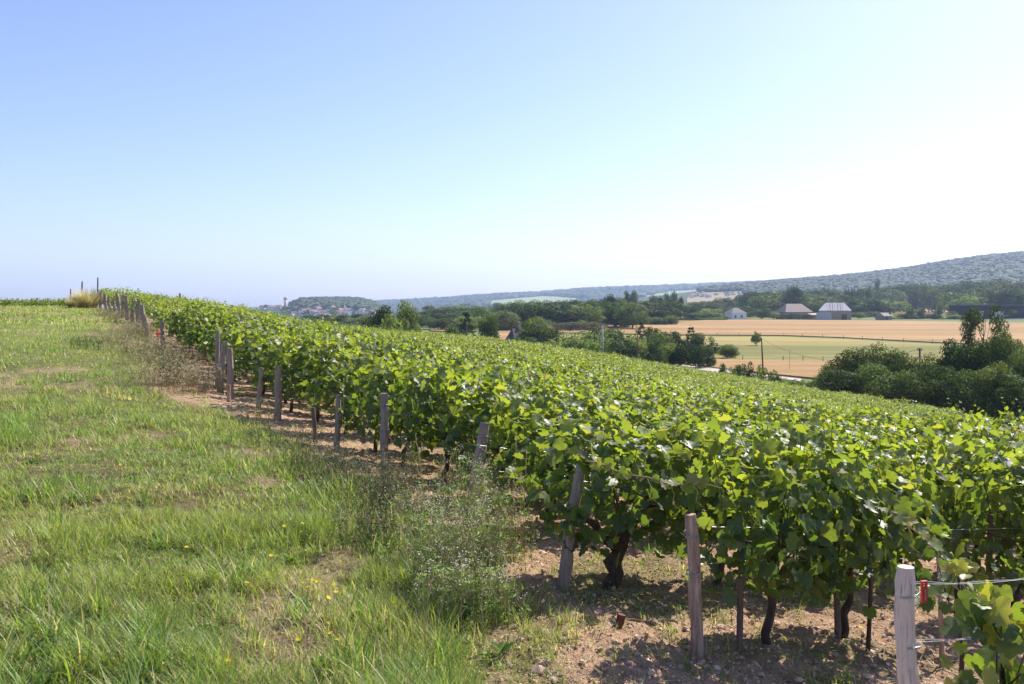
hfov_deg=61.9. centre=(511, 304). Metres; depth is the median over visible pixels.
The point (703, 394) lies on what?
grapevine
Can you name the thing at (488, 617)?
dry thatch
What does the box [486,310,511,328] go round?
bush
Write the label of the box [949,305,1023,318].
black hall
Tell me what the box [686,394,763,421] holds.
grapevine
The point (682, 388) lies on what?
grapevine
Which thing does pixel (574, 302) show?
broadleaf tree
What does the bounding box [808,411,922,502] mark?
grapevine
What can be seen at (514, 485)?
seed stalk
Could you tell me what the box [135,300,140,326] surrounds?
vine post
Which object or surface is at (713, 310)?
bush
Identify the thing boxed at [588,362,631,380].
grapevine
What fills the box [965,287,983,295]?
broadleaf tree
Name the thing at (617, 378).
grapevine
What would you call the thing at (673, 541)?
grapevine
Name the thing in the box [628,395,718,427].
grapevine
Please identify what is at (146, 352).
flowering weed
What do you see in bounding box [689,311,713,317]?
broadleaf tree
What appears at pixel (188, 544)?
ground herbs
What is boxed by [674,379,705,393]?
grapevine
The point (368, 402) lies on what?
grapevine
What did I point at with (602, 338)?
utility pole
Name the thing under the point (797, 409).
grapevine
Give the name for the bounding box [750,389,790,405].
grapevine
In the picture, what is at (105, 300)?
vine post
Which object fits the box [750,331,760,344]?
broadleaf tree
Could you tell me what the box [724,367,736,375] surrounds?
bush
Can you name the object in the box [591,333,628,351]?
bush
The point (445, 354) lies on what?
grapevine
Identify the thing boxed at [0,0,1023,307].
sky
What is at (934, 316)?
bush
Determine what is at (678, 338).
bush
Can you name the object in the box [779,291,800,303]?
poplar tree
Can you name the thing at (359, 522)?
flowering weed
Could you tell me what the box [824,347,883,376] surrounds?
bush
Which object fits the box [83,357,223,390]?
flowering weed
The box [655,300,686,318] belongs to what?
broadleaf tree
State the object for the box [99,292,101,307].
vine post
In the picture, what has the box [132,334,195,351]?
flowering weed
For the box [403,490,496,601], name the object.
flowering weed
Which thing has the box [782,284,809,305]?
poplar tree
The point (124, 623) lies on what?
broadleaf weed
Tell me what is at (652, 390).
grapevine
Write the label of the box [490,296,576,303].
hill field
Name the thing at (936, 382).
bush
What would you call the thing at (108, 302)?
vine post
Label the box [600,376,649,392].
grapevine
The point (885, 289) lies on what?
broadleaf tree
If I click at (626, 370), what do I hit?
grapevine
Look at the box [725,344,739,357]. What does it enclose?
bush
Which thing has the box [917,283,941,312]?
broadleaf tree
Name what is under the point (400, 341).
grapevine
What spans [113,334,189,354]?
flowering weed
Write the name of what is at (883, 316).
shed
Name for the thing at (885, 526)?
trellis wire
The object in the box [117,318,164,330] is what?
flowering weed
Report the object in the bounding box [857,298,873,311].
broadleaf tree
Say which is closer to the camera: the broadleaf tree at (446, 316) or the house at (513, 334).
the house at (513, 334)
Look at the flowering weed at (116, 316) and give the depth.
33.94 m
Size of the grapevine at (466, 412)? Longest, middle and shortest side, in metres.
1.528 x 1.315 x 0.973 m
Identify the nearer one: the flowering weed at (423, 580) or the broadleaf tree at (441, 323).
the flowering weed at (423, 580)
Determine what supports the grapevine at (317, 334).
on the ground at (672, 591)
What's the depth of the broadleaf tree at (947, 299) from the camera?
682.65 m
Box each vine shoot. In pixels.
[503,466,525,492]
[585,456,722,508]
[889,509,978,595]
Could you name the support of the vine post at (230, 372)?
on the ground at (672, 591)
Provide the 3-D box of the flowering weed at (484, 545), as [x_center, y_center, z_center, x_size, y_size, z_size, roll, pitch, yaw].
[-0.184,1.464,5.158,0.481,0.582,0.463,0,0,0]
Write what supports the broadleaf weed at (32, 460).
on the ground at (672, 591)
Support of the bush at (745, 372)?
on the ground at (672, 591)
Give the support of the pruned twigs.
on the ground at (672, 591)
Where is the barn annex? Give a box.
[808,313,815,319]
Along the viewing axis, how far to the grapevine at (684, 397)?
13.17 m
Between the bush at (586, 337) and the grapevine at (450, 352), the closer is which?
the grapevine at (450, 352)
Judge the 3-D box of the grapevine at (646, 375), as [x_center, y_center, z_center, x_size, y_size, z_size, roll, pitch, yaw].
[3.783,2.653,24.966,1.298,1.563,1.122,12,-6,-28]
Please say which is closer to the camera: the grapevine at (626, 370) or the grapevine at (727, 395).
the grapevine at (727, 395)
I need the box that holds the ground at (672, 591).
[0,291,1023,683]
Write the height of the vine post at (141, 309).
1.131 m
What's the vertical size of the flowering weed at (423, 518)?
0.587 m
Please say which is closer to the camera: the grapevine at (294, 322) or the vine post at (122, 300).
the grapevine at (294, 322)
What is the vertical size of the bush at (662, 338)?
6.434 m
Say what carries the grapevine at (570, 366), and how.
on the ground at (672, 591)
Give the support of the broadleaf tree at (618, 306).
on the ground at (672, 591)
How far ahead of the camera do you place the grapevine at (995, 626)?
3.43 m
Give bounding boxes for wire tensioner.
[920,580,927,602]
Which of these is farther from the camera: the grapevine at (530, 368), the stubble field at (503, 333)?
the stubble field at (503, 333)
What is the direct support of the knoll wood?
on the ground at (672, 591)
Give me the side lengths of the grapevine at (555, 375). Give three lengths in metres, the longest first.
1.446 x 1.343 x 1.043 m
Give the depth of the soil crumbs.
4.99 m
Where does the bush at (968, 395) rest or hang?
on the ground at (672, 591)
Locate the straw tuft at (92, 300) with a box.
[67,286,108,307]
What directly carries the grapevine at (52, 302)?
on the ground at (672, 591)
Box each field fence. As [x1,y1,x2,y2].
[717,333,973,342]
[742,355,816,359]
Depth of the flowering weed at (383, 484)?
7.20 m
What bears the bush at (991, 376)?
on the ground at (672, 591)
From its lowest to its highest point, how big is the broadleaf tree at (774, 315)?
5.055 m
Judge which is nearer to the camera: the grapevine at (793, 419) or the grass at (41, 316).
the grapevine at (793, 419)
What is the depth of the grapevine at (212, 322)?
19.25 m
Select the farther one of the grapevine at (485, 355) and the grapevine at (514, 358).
the grapevine at (485, 355)
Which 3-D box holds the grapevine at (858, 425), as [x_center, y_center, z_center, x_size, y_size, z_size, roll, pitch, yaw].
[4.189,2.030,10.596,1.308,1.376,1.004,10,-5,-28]
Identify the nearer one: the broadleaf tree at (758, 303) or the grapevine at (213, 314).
the grapevine at (213, 314)
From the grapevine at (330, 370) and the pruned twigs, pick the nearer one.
the pruned twigs
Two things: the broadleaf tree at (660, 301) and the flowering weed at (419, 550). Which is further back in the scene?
the broadleaf tree at (660, 301)
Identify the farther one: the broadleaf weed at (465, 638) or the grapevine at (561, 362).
the grapevine at (561, 362)
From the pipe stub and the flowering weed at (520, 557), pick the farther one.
the flowering weed at (520, 557)
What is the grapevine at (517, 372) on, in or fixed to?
on the ground at (672, 591)
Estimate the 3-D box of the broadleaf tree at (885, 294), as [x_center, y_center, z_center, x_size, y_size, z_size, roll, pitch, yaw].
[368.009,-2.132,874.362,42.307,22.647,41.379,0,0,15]
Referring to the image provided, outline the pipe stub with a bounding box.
[616,613,625,628]
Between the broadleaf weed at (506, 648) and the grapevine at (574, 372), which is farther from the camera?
the grapevine at (574, 372)
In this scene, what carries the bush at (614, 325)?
on the ground at (672, 591)
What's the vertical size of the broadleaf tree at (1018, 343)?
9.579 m
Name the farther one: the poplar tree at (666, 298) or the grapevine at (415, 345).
the poplar tree at (666, 298)
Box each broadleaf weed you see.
[20,458,43,464]
[25,638,53,660]
[34,563,59,577]
[56,641,90,656]
[106,617,140,635]
[148,530,161,539]
[170,560,189,572]
[278,553,302,564]
[292,598,310,608]
[302,656,330,673]
[371,615,389,635]
[377,546,395,557]
[450,634,471,646]
[473,641,514,657]
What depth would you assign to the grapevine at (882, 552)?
5.04 m
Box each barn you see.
[775,304,812,318]
[819,303,851,319]
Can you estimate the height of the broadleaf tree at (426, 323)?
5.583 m
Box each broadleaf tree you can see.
[360,304,393,328]
[385,299,421,332]
[419,317,447,327]
[420,305,448,315]
[431,306,468,314]
[431,318,454,328]
[441,313,459,318]
[447,303,488,312]
[454,308,488,322]
[477,313,499,338]
[488,302,505,308]
[491,312,521,329]
[493,305,520,311]
[504,300,524,308]
[516,316,564,346]
[522,300,539,305]
[530,327,563,342]
[533,305,571,322]
[542,300,568,305]
[558,306,593,322]
[562,299,581,305]
[583,299,614,323]
[588,327,609,340]
[597,302,619,326]
[606,300,633,324]
[613,303,651,328]
[630,300,658,306]
[632,303,657,317]
[636,303,663,313]
[643,326,668,342]
[645,300,671,317]
[651,306,681,318]
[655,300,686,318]
[689,303,702,310]
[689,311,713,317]
[690,302,705,310]
[702,299,727,310]
[714,297,735,308]
[734,290,775,307]
[735,296,743,307]
[735,305,752,313]
[741,290,763,311]
[747,292,784,312]
[749,307,772,318]
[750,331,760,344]
[765,311,780,318]
[803,288,830,297]
[805,299,828,311]
[811,297,848,311]
[812,287,834,293]
[818,290,840,297]
[829,298,862,312]
[834,294,859,310]
[851,312,866,318]
[856,286,880,295]
[856,301,897,313]
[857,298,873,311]
[862,290,884,300]
[862,298,885,312]
[865,292,894,300]
[879,299,913,314]
[881,287,897,299]
[883,284,902,311]
[884,289,909,306]
[892,283,914,299]
[896,283,920,308]
[902,284,925,310]
[905,307,915,317]
[914,307,925,318]
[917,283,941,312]
[923,284,960,304]
[931,301,945,314]
[934,292,985,309]
[935,284,966,305]
[943,294,990,311]
[945,311,958,316]
[946,290,977,298]
[947,279,973,287]
[953,279,995,290]
[959,303,1009,365]
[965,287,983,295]
[976,288,1003,304]
[986,279,1023,289]
[986,290,1023,304]
[987,278,1009,287]
[993,285,1023,304]
[997,335,1023,353]
[1002,309,1017,318]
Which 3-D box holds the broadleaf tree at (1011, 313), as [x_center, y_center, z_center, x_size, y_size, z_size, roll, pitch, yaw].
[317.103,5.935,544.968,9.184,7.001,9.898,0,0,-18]
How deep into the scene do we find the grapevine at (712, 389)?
22.94 m
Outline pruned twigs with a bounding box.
[497,501,1019,683]
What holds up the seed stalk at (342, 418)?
on the ground at (672, 591)
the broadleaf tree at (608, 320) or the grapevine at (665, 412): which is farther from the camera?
the broadleaf tree at (608, 320)
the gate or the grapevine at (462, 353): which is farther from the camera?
the gate
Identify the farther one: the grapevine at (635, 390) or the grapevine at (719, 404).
the grapevine at (635, 390)
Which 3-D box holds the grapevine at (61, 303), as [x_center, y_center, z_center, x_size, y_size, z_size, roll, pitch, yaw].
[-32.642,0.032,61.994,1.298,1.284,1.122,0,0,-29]
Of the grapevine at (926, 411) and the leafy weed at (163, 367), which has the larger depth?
the leafy weed at (163, 367)
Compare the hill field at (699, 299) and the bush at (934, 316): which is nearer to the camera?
the bush at (934, 316)
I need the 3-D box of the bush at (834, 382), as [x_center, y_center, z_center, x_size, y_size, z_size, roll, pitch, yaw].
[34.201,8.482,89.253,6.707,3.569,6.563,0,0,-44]
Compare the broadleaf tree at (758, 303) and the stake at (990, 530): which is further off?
the broadleaf tree at (758, 303)
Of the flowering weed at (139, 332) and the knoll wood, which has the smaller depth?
the flowering weed at (139, 332)
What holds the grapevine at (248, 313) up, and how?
on the ground at (672, 591)
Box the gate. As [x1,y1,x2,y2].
[816,312,831,319]
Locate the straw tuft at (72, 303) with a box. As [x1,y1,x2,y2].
[64,298,83,307]
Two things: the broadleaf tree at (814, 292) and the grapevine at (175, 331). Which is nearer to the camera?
the grapevine at (175, 331)
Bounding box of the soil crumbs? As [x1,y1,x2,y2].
[213,395,1023,683]
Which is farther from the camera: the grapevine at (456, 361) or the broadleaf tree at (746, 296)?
the broadleaf tree at (746, 296)
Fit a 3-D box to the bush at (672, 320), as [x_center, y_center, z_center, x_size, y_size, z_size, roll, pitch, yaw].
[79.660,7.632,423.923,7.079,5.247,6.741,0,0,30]
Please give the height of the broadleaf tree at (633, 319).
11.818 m
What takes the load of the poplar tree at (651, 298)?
on the ground at (672, 591)
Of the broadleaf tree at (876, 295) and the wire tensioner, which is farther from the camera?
the broadleaf tree at (876, 295)
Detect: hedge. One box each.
[547,322,610,330]
[781,313,815,319]
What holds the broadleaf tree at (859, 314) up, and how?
on the ground at (672, 591)
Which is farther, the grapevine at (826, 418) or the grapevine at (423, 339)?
the grapevine at (423, 339)
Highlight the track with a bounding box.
[673,364,800,380]
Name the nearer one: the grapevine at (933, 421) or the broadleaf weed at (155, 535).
the broadleaf weed at (155, 535)
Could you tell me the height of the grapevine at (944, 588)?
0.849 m
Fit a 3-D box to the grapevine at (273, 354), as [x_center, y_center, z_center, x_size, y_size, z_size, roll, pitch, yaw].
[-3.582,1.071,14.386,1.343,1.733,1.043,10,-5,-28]
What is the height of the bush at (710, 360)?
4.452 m
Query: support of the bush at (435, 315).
on the ground at (672, 591)
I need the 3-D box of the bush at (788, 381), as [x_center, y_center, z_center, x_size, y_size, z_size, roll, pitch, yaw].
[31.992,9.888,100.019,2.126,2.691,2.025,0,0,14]
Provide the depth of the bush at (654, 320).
419.32 m
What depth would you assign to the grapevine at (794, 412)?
13.21 m
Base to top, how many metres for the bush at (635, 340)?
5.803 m
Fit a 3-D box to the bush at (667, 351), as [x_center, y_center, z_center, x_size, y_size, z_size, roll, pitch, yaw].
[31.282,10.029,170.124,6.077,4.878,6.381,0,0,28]
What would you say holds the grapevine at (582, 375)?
on the ground at (672, 591)
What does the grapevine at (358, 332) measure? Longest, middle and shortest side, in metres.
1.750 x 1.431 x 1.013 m
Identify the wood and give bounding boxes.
[279,304,381,318]
[289,296,388,311]
[302,314,443,325]
[376,280,761,315]
[696,251,1023,294]
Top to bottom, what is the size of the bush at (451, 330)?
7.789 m
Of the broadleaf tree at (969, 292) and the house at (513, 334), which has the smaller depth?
the house at (513, 334)
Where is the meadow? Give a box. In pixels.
[558,335,1022,364]
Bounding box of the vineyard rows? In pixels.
[94,286,1023,440]
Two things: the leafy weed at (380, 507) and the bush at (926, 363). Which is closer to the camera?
the leafy weed at (380, 507)
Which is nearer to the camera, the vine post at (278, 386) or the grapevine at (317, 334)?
the vine post at (278, 386)
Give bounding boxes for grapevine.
[0,297,17,305]
[4,297,23,305]
[25,298,45,305]
[31,297,50,305]
[38,297,54,305]
[53,298,66,305]
[165,305,188,342]
[168,301,221,348]
[176,298,233,352]
[180,299,235,363]
[183,300,236,345]
[198,303,261,374]
[200,305,263,356]
[206,319,258,380]
[222,305,268,321]
[227,319,293,374]
[229,320,296,394]
[244,315,306,369]
[250,332,322,402]
[252,320,344,411]
[257,309,302,331]
[258,318,301,370]
[264,310,306,330]
[275,325,362,421]
[284,325,338,338]
[289,318,338,335]
[292,324,334,397]
[300,320,403,433]
[301,317,358,338]
[305,319,357,337]
[309,329,363,383]
[315,327,395,402]
[327,336,433,452]
[339,328,387,342]
[341,322,429,397]
[343,326,390,340]
[348,345,470,465]
[349,326,397,343]
[365,337,420,353]
[375,333,439,373]
[375,334,465,401]
[388,346,517,481]
[398,334,439,346]
[407,338,452,353]
[409,346,475,372]
[411,337,465,359]
[412,334,450,352]
[425,342,480,362]
[425,357,531,452]
[427,343,476,360]
[428,348,512,380]
[435,357,574,490]
[464,346,508,363]
[470,359,517,373]
[474,366,586,472]
[475,362,534,377]
[476,358,528,379]
[476,371,636,529]
[482,362,567,389]
[489,345,543,375]
[492,348,535,366]
[504,358,559,379]
[510,393,719,589]
[516,365,606,417]
[526,380,649,502]
[532,359,572,373]
[533,368,584,382]
[541,359,597,379]
[542,354,576,371]
[547,366,625,396]
[553,354,590,367]
[553,357,590,367]
[554,372,649,418]
[556,367,603,384]
[560,359,613,380]
[561,360,604,375]
[564,367,620,399]
[568,361,610,369]
[570,408,707,530]
[576,375,665,422]
[579,358,609,370]
[579,364,627,384]
[582,360,616,371]
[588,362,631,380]
[594,363,627,376]
[598,364,639,385]
[599,381,658,401]
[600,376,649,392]
[600,377,678,408]
[603,378,650,400]
[605,360,640,374]
[611,393,717,476]
[613,370,664,390]
[625,368,665,385]
[625,369,655,380]
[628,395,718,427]
[631,400,823,585]
[637,378,697,399]
[641,381,700,407]
[644,382,729,417]
[654,378,699,398]
[657,408,779,506]
[659,385,734,412]
[662,373,691,389]
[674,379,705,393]
[677,390,896,644]
[683,382,715,398]
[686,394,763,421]
[686,394,784,423]
[688,389,743,410]
[689,389,710,397]
[690,393,801,479]
[705,384,742,397]
[711,389,755,407]
[713,386,763,404]
[715,389,745,405]
[730,400,911,545]
[740,387,828,434]
[740,396,790,416]
[742,421,859,509]
[744,425,964,637]
[746,390,789,415]
[746,404,847,438]
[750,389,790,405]
[776,395,822,411]
[785,399,847,420]
[795,412,893,443]
[796,402,879,431]
[798,399,835,409]
[802,405,851,417]
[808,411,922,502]
[812,399,850,414]
[826,476,913,653]
[827,401,861,412]
[833,396,916,450]
[834,424,991,563]
[850,404,897,417]
[859,404,947,448]
[859,418,978,501]
[880,401,944,429]
[902,407,990,518]
[915,552,992,671]
[916,398,1023,479]
[917,407,1023,575]
[924,415,1023,613]
[939,584,1023,683]
[960,421,1023,553]
[965,397,1023,460]
[986,457,1023,556]
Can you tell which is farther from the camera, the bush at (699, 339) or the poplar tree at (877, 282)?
the poplar tree at (877, 282)
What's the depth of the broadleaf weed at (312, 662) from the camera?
3.85 m
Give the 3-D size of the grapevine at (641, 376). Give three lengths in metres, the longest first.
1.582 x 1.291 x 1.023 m
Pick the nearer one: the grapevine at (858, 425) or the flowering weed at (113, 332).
the grapevine at (858, 425)
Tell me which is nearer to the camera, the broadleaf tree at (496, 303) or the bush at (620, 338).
the bush at (620, 338)
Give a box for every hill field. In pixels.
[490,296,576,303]
[647,290,696,296]
[687,291,741,303]
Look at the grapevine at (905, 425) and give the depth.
11.01 m
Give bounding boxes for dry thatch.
[0,407,1023,683]
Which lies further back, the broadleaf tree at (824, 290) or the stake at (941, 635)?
the broadleaf tree at (824, 290)
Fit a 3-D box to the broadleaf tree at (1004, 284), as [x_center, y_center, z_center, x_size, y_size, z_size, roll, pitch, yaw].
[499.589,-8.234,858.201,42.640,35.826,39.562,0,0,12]
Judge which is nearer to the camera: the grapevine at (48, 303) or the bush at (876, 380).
the grapevine at (48, 303)
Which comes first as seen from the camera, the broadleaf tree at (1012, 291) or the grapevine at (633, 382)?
the grapevine at (633, 382)
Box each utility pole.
[599,326,603,352]
[761,338,763,367]
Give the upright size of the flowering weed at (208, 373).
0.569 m
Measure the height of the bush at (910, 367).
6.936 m
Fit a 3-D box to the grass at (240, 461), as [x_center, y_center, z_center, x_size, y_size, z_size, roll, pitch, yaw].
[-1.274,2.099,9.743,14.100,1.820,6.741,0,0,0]
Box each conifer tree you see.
[458,309,475,336]
[634,319,647,341]
[684,327,696,347]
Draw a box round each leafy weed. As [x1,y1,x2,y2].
[63,334,114,350]
[155,356,186,384]
[355,470,393,539]
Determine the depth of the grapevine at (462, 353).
16.93 m
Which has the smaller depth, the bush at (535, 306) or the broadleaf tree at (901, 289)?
the bush at (535, 306)
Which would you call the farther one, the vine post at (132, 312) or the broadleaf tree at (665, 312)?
the broadleaf tree at (665, 312)
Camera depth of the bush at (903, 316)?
545.19 m
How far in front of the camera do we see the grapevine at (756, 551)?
4.76 m
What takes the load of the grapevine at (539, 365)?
on the ground at (672, 591)
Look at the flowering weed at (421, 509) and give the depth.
6.37 m
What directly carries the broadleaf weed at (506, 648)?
on the ground at (672, 591)
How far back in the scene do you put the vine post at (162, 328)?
23.96 m
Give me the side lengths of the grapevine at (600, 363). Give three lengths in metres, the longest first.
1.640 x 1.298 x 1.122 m
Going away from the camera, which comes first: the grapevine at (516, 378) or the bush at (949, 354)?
the grapevine at (516, 378)
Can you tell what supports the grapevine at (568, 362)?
on the ground at (672, 591)
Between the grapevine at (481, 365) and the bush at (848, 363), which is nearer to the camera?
the grapevine at (481, 365)
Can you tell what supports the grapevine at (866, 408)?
on the ground at (672, 591)
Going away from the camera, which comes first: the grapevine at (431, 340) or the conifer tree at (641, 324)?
the grapevine at (431, 340)
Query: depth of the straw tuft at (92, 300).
49.55 m
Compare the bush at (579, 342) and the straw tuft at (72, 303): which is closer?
the straw tuft at (72, 303)
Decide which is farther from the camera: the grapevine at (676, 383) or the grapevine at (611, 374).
the grapevine at (676, 383)
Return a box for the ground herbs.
[0,358,864,683]
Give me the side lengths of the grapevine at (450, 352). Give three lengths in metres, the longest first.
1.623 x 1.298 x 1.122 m
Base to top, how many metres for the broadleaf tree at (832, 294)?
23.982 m
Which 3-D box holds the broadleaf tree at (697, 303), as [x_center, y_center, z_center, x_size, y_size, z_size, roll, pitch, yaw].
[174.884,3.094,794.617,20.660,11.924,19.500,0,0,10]
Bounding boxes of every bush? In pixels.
[373,312,408,331]
[416,313,442,325]
[444,325,458,334]
[447,315,482,330]
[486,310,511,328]
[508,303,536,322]
[521,337,536,343]
[524,303,549,316]
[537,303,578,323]
[544,336,601,350]
[560,330,604,344]
[565,343,588,351]
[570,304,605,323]
[578,320,588,329]
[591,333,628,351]
[595,338,624,354]
[597,302,630,326]
[604,328,638,345]
[606,339,640,359]
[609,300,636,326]
[615,337,648,349]
[628,342,653,360]
[640,333,665,353]
[644,338,668,363]
[648,317,662,323]
[653,343,678,365]
[656,320,668,324]
[663,334,677,348]
[666,315,679,323]
[668,331,687,349]
[668,344,689,365]
[682,306,700,318]
[686,343,705,366]
[691,333,720,353]
[696,308,722,315]
[699,346,716,365]
[707,313,721,317]
[708,317,723,319]
[716,344,732,357]
[719,363,727,373]
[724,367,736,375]
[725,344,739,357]
[733,364,741,375]
[738,361,754,377]
[752,364,767,380]
[767,369,781,380]
[771,376,786,383]
[781,378,793,385]
[785,379,803,386]
[795,380,808,386]
[809,369,865,395]
[811,363,835,388]
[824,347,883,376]
[845,362,904,401]
[855,341,907,376]
[856,312,871,316]
[887,369,934,406]
[893,313,909,318]
[895,351,922,377]
[906,365,964,412]
[912,352,947,377]
[927,314,943,318]
[931,369,993,413]
[932,338,985,375]
[946,314,963,318]
[952,341,997,416]
[971,360,1019,416]
[981,373,1023,421]
[985,329,1023,372]
[994,349,1023,384]
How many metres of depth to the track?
159.57 m
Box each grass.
[0,304,156,330]
[0,320,402,432]
[0,390,890,585]
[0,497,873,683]
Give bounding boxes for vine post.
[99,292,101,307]
[103,294,107,308]
[107,298,111,310]
[111,299,116,312]
[115,293,120,314]
[120,295,124,317]
[124,296,129,320]
[130,299,135,323]
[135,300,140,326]
[139,305,144,331]
[141,314,149,335]
[160,320,164,346]
[214,330,219,388]
[217,341,226,392]
[227,348,234,399]
[256,368,263,408]
[273,367,281,420]
[311,407,316,441]
[333,395,340,450]
[379,393,390,480]
[466,422,489,526]
[557,450,588,592]
[684,513,704,662]
[894,564,921,683]
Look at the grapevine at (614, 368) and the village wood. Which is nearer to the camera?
the grapevine at (614, 368)
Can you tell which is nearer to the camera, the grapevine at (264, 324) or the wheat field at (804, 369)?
the grapevine at (264, 324)
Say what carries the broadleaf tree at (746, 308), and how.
on the ground at (672, 591)
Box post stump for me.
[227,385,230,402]
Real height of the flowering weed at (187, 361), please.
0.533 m
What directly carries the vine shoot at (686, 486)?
attached to the grapevine at (624, 520)
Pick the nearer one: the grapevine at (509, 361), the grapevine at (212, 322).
the grapevine at (212, 322)
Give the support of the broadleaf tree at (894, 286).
on the ground at (672, 591)
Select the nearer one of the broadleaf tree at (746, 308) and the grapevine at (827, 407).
the grapevine at (827, 407)
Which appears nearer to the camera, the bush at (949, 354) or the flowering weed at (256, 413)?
the flowering weed at (256, 413)
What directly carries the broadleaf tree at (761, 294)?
on the ground at (672, 591)
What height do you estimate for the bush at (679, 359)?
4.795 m
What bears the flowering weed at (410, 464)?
on the ground at (672, 591)
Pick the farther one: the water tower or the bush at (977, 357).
the water tower
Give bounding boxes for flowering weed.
[74,325,158,344]
[82,334,177,354]
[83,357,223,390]
[92,305,122,316]
[93,319,159,334]
[96,322,168,339]
[97,310,135,322]
[102,342,193,367]
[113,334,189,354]
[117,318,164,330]
[129,342,210,366]
[129,354,219,382]
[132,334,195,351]
[136,363,254,395]
[144,360,253,392]
[159,344,210,364]
[164,343,211,362]
[218,397,281,427]
[243,416,326,449]
[262,431,372,476]
[286,441,377,488]
[287,476,427,559]
[307,449,405,505]
[338,452,453,523]
[364,440,454,499]
[369,479,465,564]
[384,473,469,539]
[401,509,467,591]
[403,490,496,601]
[403,548,500,634]
[431,440,523,544]
[431,540,510,630]
[444,495,518,597]
[457,476,539,562]
[458,463,525,536]
[462,550,529,628]
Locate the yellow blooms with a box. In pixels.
[1,304,141,333]
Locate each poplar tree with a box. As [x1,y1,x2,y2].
[600,294,617,302]
[624,290,629,302]
[629,289,637,303]
[648,295,657,302]
[663,292,671,302]
[670,291,678,302]
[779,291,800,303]
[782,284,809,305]
[873,278,880,289]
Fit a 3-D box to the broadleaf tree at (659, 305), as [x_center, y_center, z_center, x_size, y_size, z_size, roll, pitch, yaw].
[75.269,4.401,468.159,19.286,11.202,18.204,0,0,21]
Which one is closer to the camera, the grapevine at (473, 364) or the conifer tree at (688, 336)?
the grapevine at (473, 364)
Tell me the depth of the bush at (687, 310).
532.12 m
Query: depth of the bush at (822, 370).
95.07 m
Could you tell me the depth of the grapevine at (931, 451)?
9.46 m
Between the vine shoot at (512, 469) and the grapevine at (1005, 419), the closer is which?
the vine shoot at (512, 469)
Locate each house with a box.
[268,305,275,309]
[505,325,521,340]
[725,308,746,319]
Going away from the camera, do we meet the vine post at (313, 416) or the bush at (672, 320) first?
the vine post at (313, 416)
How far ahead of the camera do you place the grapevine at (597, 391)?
10.94 m
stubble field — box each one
[431,328,457,331]
[498,329,523,339]
[887,308,947,313]
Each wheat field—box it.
[524,319,1023,346]
[685,358,835,378]
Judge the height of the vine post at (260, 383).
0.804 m
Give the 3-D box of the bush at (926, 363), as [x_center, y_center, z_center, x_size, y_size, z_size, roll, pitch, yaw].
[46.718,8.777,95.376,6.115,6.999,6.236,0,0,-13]
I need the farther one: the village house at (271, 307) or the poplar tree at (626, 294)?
the village house at (271, 307)
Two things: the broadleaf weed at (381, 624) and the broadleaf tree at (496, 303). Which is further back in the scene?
the broadleaf tree at (496, 303)
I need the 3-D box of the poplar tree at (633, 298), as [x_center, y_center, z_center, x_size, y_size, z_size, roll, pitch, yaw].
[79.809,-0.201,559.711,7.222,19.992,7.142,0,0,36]
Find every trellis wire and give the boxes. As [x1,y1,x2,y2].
[471,444,680,476]
[570,479,929,519]
[686,526,1022,565]
[916,578,1023,641]
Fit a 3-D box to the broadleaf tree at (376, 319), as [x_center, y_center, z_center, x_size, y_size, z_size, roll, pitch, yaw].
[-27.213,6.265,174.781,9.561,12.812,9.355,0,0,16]
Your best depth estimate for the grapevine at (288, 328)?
18.78 m
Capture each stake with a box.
[736,555,743,652]
[833,533,841,637]
[936,558,944,668]
[986,514,992,572]
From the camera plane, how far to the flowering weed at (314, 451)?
8.63 m
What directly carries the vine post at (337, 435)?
on the ground at (672, 591)
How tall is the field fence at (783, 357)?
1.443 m
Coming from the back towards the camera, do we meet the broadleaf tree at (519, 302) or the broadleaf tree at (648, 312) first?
the broadleaf tree at (519, 302)
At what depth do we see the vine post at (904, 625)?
3.57 m
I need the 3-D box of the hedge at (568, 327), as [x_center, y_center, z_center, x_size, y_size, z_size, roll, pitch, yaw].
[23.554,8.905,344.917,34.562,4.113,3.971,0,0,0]
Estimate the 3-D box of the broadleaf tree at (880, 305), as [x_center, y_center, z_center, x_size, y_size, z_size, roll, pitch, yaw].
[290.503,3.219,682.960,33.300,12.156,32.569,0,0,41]
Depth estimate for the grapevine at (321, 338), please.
15.92 m
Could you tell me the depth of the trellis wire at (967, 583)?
3.76 m
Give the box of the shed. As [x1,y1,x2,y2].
[875,313,891,319]
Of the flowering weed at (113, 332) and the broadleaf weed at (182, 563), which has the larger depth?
the flowering weed at (113, 332)
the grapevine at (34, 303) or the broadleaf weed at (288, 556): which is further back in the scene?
the grapevine at (34, 303)
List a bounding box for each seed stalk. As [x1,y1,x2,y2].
[326,462,363,561]
[341,379,343,463]
[396,503,414,597]
[415,434,428,529]
[425,578,432,625]
[442,455,444,498]
[511,433,516,554]
[521,450,527,563]
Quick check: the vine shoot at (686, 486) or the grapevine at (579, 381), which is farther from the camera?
the grapevine at (579, 381)
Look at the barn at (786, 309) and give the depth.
540.16 m
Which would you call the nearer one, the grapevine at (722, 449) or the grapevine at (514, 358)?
the grapevine at (722, 449)
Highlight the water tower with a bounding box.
[283,295,287,305]
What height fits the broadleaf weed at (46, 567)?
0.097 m
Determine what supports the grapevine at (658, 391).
on the ground at (672, 591)

